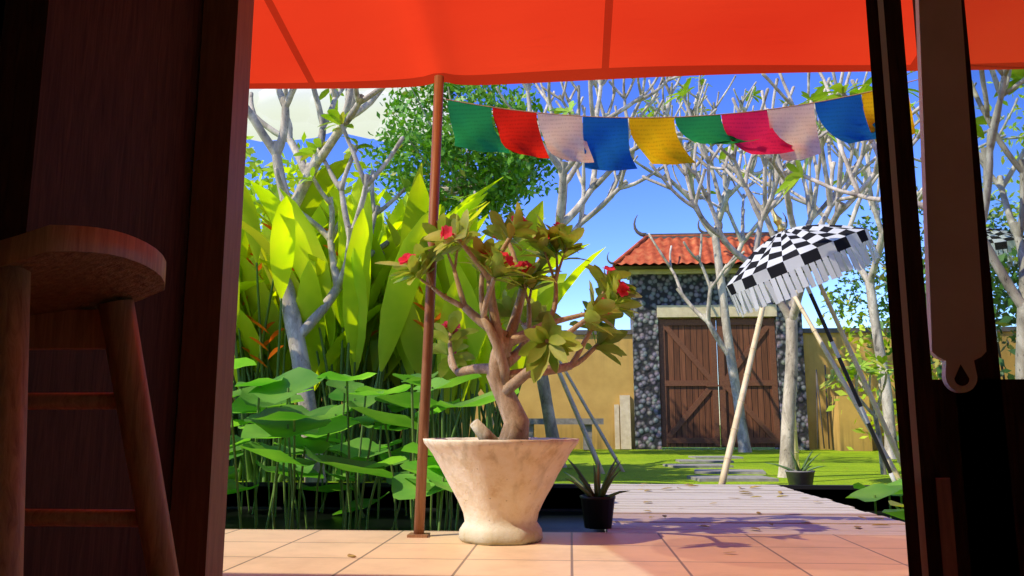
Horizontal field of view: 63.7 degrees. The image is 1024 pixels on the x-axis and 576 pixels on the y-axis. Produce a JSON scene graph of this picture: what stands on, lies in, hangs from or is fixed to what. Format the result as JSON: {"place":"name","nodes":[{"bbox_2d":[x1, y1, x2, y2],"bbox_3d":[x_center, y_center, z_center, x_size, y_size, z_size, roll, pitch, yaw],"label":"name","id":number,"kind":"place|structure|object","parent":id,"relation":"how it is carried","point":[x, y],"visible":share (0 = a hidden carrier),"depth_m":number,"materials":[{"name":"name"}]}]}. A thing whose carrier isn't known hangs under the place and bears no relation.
{"place":"outdoors","nodes":[
{"label":"outdoors","id":0,"kind":"place"},
{"bbox_2d":[0,0,5,46],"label":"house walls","id":1,"kind":"structure","parent":0,"point":[2,10],"depth_m":1.35,"materials":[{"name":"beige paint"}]},
{"bbox_2d":[247,84,450,144],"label":"cloud","id":2,"kind":"structure","parent":0,"point":[302,111],"depth_m":415.47,"materials":[{"name":"white"}]},
{"bbox_2d":[225,482,904,531],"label":"pond","id":3,"kind":"structure","parent":0,"point":[560,510],"depth_m":6.80,"materials":[{"name":"black liquid"}]},
{"bbox_2d":[227,357,904,530],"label":"lotus plants","id":4,"kind":"object","parent":3,"relation":"on","point":[268,402],"visible":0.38,"depth_m":5.30,"materials":[{"name":"green plant"}]},
{"bbox_2d":[223,529,908,575],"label":"terrace floor","id":5,"kind":"structure","parent":0,"point":[260,552],"depth_m":3.21,"materials":[{"name":"tile"}]},
{"bbox_2d":[0,225,178,575],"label":"bar stool","id":6,"kind":"object","parent":5,"relation":"on","point":[68,287],"visible":1,"depth_m":1.04,"materials":[{"name":"brown wood"}]},
{"bbox_2d":[407,75,443,537],"bbox_3d":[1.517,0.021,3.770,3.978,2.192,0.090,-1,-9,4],"label":"awning pole","id":7,"kind":"object","parent":5,"relation":"on","point":[423,433],"visible":1,"depth_m":3.85,"materials":[{"name":"brown wood"}]},
{"bbox_2d":[249,0,1023,88],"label":"awning cloth","id":8,"kind":"object","parent":7,"relation":"on","point":[325,44],"visible":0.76,"depth_m":3.77,"materials":[{"name":"red fabric"}]},
{"bbox_2d":[443,79,917,170],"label":"prayer flags","id":9,"kind":"object","parent":8,"relation":"hanging from","point":[788,133],"visible":0.91,"depth_m":3.92,"materials":[{"name":"multicoloured fabric"}]},
{"bbox_2d":[423,437,578,545],"bbox_3d":[-0.049,0.889,3.647,0.696,0.442,0.697,-1,-9,4],"label":"plant pot","id":10,"kind":"object","parent":5,"relation":"on","point":[501,489],"visible":0.99,"depth_m":3.45,"materials":[{"name":"beige stone"}]},
{"bbox_2d":[376,202,641,439],"bbox_3d":[-0.004,0.171,3.791,1.175,1.148,1.018,-4,-10,22],"label":"desert rose plant","id":11,"kind":"object","parent":10,"relation":"on","point":[538,334],"visible":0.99,"depth_m":3.73,"materials":[{"name":"green plant"}]},
{"bbox_2d":[0,0,1023,575],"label":"door leaves","id":12,"kind":"object","parent":5,"relation":"on","point":[126,116],"visible":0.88,"depth_m":1.67,"materials":[{"name":"brown wood"}]},
{"bbox_2d":[915,0,985,392],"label":"carved door slat","id":13,"kind":"object","parent":12,"relation":"attached to","point":[955,320],"visible":0.99,"depth_m":1.89,"materials":[{"name":"paint"}]},
{"bbox_2d":[235,434,901,484],"bbox_3d":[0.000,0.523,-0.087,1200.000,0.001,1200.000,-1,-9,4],"label":"ground","id":14,"kind":"structure","parent":0,"point":[838,468],"depth_m":10.77,"materials":[{"name":"green plant"}]},
{"bbox_2d":[234,132,392,404],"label":"leaves","id":15,"kind":"object","parent":14,"relation":"on","point":[253,163],"visible":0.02,"depth_m":14.31,"materials":[{"name":"green plant"}]},
{"bbox_2d":[248,88,411,481],"bbox_3d":[-2.080,-0.412,7.666,2.658,4.951,2.660,-1,-9,4],"label":"frangipani","id":16,"kind":"object","parent":14,"relation":"on","point":[319,148],"visible":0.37,"depth_m":7.53,"materials":[{"name":"grey plant"}]},
{"bbox_2d":[229,158,604,482],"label":"broad-leaved plants","id":17,"kind":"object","parent":14,"relation":"on","point":[372,320],"depth_m":7.67,"materials":[{"name":"green plant"}]},
{"bbox_2d":[361,82,558,230],"bbox_3d":[-0.942,-0.658,14.417,3.675,7.212,3.408,-1,-9,4],"label":"tree","id":18,"kind":"object","parent":14,"relation":"on","point":[516,171],"visible":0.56,"depth_m":14.01,"materials":[{"name":"green plant"}]},
{"bbox_2d":[528,418,603,449],"bbox_3d":[0.961,3.022,17.061,1.850,0.630,0.550,-1,-9,4],"label":"stone bench","id":19,"kind":"object","parent":14,"relation":"on","point":[588,422],"visible":0.52,"depth_m":16.82,"materials":[{"name":"grey stone"}]},
{"bbox_2d":[448,76,716,467],"bbox_3d":[0.919,-0.561,10.825,3.172,5.883,2.948,3,-10,-20],"label":"frangipani","id":20,"kind":"object","parent":14,"relation":"on","point":[563,168],"visible":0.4,"depth_m":10.70,"materials":[{"name":"grey plant"}]},
{"bbox_2d":[347,458,886,556],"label":"fallen leaves","id":21,"kind":"object","parent":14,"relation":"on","point":[770,523],"visible":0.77,"depth_m":5.18,"materials":[{"name":"brown plant"}]},
{"bbox_2d":[614,395,630,448],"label":"leaning planks","id":22,"kind":"object","parent":14,"relation":"on","point":[625,425],"visible":1,"depth_m":17.68,"materials":[{"name":"brown wood"}]},
{"bbox_2d":[492,282,901,483],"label":"wooden poles","id":23,"kind":"object","parent":14,"relation":"on","point":[732,438],"visible":0.49,"depth_m":7.96,"materials":[{"name":"beige wood"}]},
{"bbox_2d":[627,268,809,449],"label":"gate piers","id":24,"kind":"structure","parent":14,"relation":"on","point":[658,293],"depth_m":17.85,"materials":[{"name":"grey stone"}]},
{"bbox_2d":[612,234,811,278],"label":"gate roof","id":25,"kind":"structure","parent":24,"relation":"on","point":[642,253],"depth_m":18.07,"materials":[{"name":"orange tile"}]},
{"bbox_2d":[604,212,787,274],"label":"gate roof ornaments","id":26,"kind":"object","parent":25,"relation":"on","point":[639,233],"visible":0.55,"depth_m":18.52},
{"bbox_2d":[658,317,779,446],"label":"gate doors","id":27,"kind":"structure","parent":24,"relation":"attached to","point":[693,378],"depth_m":17.73,"materials":[{"name":"brown wood"}]},
{"bbox_2d":[629,75,807,451],"bbox_3d":[3.958,-0.676,16.301,4.280,7.884,3.511,2,-10,-14],"label":"frangipani","id":28,"kind":"object","parent":14,"relation":"on","point":[726,346],"visible":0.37,"depth_m":16.42,"materials":[{"name":"grey plant"}]},
{"bbox_2d":[663,456,778,481],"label":"stepping stones","id":29,"kind":"object","parent":14,"relation":"on","point":[730,478],"visible":0.83,"depth_m":8.98,"materials":[{"name":"grey stone"}]},
{"bbox_2d":[642,72,919,477],"bbox_3d":[2.790,-0.301,8.391,2.903,4.549,2.890,-5,-10,26],"label":"frangipani","id":30,"kind":"object","parent":14,"relation":"on","point":[790,311],"visible":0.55,"depth_m":8.51,"materials":[{"name":"grey plant"}]},
{"bbox_2d":[768,450,823,484],"bbox_3d":[2.397,1.543,7.042,0.422,0.316,0.403,1,-9,-5],"label":"potted plant","id":31,"kind":"object","parent":14,"relation":"on","point":[803,475],"visible":0.98,"depth_m":6.96,"materials":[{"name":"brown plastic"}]},
{"bbox_2d":[726,208,895,481],"bbox_3d":[2.559,0.505,7.177,1.294,2.461,1.305,-6,-11,30],"label":"parasol","id":32,"kind":"object","parent":14,"relation":"on","point":[787,257],"visible":0.99,"depth_m":6.87,"materials":[{"name":"multicoloured"}]},
{"bbox_2d":[816,365,829,448],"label":"wooden posts","id":33,"kind":"object","parent":14,"relation":"on","point":[817,394],"visible":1,"depth_m":17.34,"materials":[{"name":"brown wood"}]},
{"bbox_2d":[819,355,893,474],"bbox_3d":[3.854,1.428,9.028,0.880,1.335,0.976,-4,-10,21],"label":"small tree","id":34,"kind":"object","parent":14,"relation":"on","point":[880,361],"visible":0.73,"depth_m":8.91,"materials":[{"name":"green plant"}]},
{"bbox_2d":[815,279,900,467],"bbox_3d":[3.122,0.829,7.296,0.817,1.866,0.051,1,-10,-9],"label":"bamboo umbrella stay","id":35,"kind":"object","parent":14,"relation":"on","point":[864,381],"visible":0.86,"depth_m":7.29,"materials":[{"name":"beige wood"}]},
{"bbox_2d":[728,72,1023,458],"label":"frangipani","id":36,"kind":"object","parent":14,"relation":"on","point":[887,395],"visible":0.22,"depth_m":13.12,"materials":[{"name":"grey plant"}]},
{"bbox_2d":[816,291,941,449],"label":"shrubs","id":37,"kind":"object","parent":14,"relation":"on","point":[842,392],"visible":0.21,"depth_m":15.56,"materials":[{"name":"green plant"}]},
{"bbox_2d":[775,69,1023,378],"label":"frangipani","id":38,"kind":"object","parent":14,"relation":"on","point":[1004,86],"visible":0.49,"depth_m":5.75,"materials":[{"name":"grey plant"}]},
{"bbox_2d":[820,186,1018,365],"bbox_3d":[7.303,0.564,14.656,3.789,4.875,3.591,-8,-12,38],"label":"leafy tree","id":39,"kind":"object","parent":14,"relation":"on","point":[1015,274],"visible":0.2,"depth_m":14.55,"materials":[{"name":"green plant"}]},
{"bbox_2d":[874,214,1018,440],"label":"shrubs","id":40,"kind":"object","parent":14,"relation":"on","point":[1005,319],"visible":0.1,"depth_m":12.84,"materials":[{"name":"green plant"}]},
{"bbox_2d":[979,81,1023,261],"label":"leafy tree","id":41,"kind":"object","parent":14,"relation":"on","point":[1013,126],"visible":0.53,"depth_m":12.46,"materials":[{"name":"green plant"}]},
{"bbox_2d":[986,228,1023,378],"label":"parasol","id":42,"kind":"object","parent":14,"relation":"on","point":[999,239],"visible":0.12,"depth_m":13.11,"materials":[{"name":"black"}]},
{"bbox_2d":[233,327,1015,449],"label":"garden walls","id":43,"kind":"structure","parent":0,"point":[601,381],"depth_m":17.84,"materials":[{"name":"paint"}]},
{"bbox_2d":[244,70,1023,415],"label":"sky","id":44,"kind":"structure","parent":0,"point":[658,210],"materials":[{"name":"blue"}]},
{"bbox_2d":[590,484,905,534],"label":"wooden deck","id":45,"kind":"structure","parent":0,"point":[730,509],"depth_m":4.73,"materials":[{"name":"grey wood"}]},
{"bbox_2d":[563,458,627,528],"bbox_3d":[0.415,1.010,4.107,0.320,0.349,0.538,-1,-9,4],"label":"potted plant","id":46,"kind":"object","parent":45,"relation":"on","point":[597,504],"visible":0.99,"depth_m":4.00,"materials":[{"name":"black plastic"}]},
{"bbox_2d":[830,396,872,450],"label":"wall","id":47,"kind":"structure","parent":0,"point":[844,436],"depth_m":16.70,"materials":[{"name":"paint"}]}
]}

